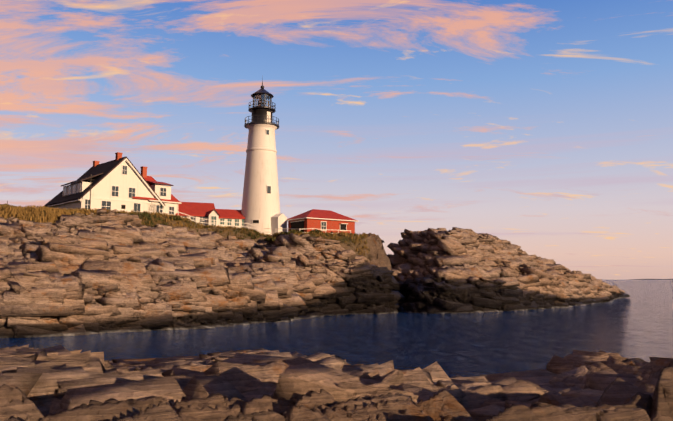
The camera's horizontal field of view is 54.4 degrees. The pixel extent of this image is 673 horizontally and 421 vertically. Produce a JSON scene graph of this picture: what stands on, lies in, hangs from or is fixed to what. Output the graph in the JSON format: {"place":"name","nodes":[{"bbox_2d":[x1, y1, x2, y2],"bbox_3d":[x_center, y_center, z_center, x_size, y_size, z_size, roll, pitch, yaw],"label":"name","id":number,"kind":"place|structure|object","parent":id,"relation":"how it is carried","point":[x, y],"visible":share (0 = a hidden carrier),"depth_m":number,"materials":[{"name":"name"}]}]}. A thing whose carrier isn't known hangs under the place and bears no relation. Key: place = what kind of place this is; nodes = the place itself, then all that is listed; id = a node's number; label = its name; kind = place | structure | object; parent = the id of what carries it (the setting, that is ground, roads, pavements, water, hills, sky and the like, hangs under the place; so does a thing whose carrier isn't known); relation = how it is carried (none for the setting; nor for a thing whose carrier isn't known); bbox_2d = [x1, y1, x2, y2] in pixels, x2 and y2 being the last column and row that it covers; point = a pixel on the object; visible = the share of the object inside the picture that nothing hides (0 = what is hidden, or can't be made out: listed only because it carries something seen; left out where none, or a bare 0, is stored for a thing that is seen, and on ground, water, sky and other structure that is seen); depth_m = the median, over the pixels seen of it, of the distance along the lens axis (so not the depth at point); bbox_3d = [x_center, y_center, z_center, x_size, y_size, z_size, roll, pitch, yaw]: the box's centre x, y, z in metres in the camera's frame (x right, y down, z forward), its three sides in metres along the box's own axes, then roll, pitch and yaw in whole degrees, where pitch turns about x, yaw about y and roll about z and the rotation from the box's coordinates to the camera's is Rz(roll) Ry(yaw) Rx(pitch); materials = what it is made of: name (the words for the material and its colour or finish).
{"place":"outdoors","nodes":[
{"label":"outdoors","id":0,"kind":"place"},
{"bbox_2d":[0,209,597,323],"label":"headland rock","id":1,"kind":"object","parent":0,"point":[376,255],"visible":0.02,"depth_m":90.21,"materials":[{"name":"brown stone"}]},
{"bbox_2d":[7,174,91,208],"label":"lamp posts","id":2,"kind":"object","parent":1,"relation":"on","point":[90,194],"visible":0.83,"depth_m":82.53,"materials":[{"name":"grey"}]},
{"bbox_2d":[44,152,180,214],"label":"keepers house","id":3,"kind":"structure","parent":1,"relation":"on","point":[119,182],"depth_m":88.57,"materials":[{"name":"white"}]},
{"bbox_2d":[0,203,322,240],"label":"cliff shrubs","id":4,"kind":"object","parent":1,"relation":"on","point":[177,217],"visible":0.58,"depth_m":89.20,"materials":[{"name":"green plant"}]},
{"bbox_2d":[0,204,369,257],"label":"cliff grass","id":5,"kind":"structure","parent":1,"relation":"on","point":[19,212],"depth_m":82.33,"materials":[{"name":"green plant"}]},
{"bbox_2d":[176,202,244,227],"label":"connector wing","id":6,"kind":"structure","parent":1,"relation":"on","point":[203,211],"depth_m":96.15,"materials":[{"name":"red"}]},
{"bbox_2d":[159,208,350,233],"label":"white fence","id":7,"kind":"object","parent":1,"relation":"on","point":[239,222],"visible":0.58,"depth_m":92.24,"materials":[{"name":"white"}]},
{"bbox_2d":[241,75,286,234],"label":"lighthouse tower","id":8,"kind":"structure","parent":1,"relation":"on","point":[260,204],"depth_m":98.66,"materials":[{"name":"white paint"}]},
{"bbox_2d":[0,209,599,331],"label":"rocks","id":9,"kind":"object","parent":1,"relation":"on","point":[230,321],"visible":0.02,"depth_m":69.86,"materials":[{"name":"brown stone"}]},
{"bbox_2d":[0,208,629,338],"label":"cliff slabs","id":10,"kind":"structure","parent":1,"relation":"on","point":[278,300],"depth_m":70.69,"materials":[{"name":"brown stone"}]},
{"bbox_2d":[286,209,357,233],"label":"oil house","id":11,"kind":"structure","parent":1,"relation":"on","point":[329,221],"depth_m":96.93,"materials":[{"name":"red brick"}]},
{"bbox_2d":[0,279,672,377],"bbox_3d":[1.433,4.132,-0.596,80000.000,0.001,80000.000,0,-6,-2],"label":"sea water","id":12,"kind":"structure","parent":0,"point":[638,323],"depth_m":47.13,"materials":[{"name":"blue liquid"}]},
{"bbox_2d":[628,279,672,279],"bbox_3d":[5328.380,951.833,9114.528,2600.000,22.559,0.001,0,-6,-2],"label":"distant island","id":13,"kind":"structure","parent":12,"relation":"on","point":[650,279],"depth_m":9084.59,"materials":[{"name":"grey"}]},
{"bbox_2d":[0,366,672,420],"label":"foreground rock","id":14,"kind":"object","parent":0,"point":[16,404],"visible":0.38,"depth_m":7.00,"materials":[{"name":"brown stone"}]},
{"bbox_2d":[9,348,549,390],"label":"blocks","id":15,"kind":"structure","parent":14,"relation":"on","point":[440,383],"depth_m":10.09,"materials":[{"name":"brown stone"}]},
{"bbox_2d":[0,351,650,402],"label":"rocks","id":16,"kind":"object","parent":14,"relation":"on","point":[427,376],"visible":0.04,"depth_m":11.52,"materials":[{"name":"brown stone"}]},
{"bbox_2d":[19,344,651,416],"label":"blocks","id":17,"kind":"structure","parent":14,"relation":"on","point":[543,376],"depth_m":13.36,"materials":[{"name":"brown stone"}]},
{"bbox_2d":[0,345,672,420],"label":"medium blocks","id":18,"kind":"object","parent":14,"relation":"on","point":[71,382],"visible":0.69,"depth_m":9.51,"materials":[{"name":"brown stone"}]},
{"bbox_2d":[0,0,672,278],"label":"sky","id":19,"kind":"structure","parent":0,"point":[544,128],"materials":[{"name":"blue"}]}
]}

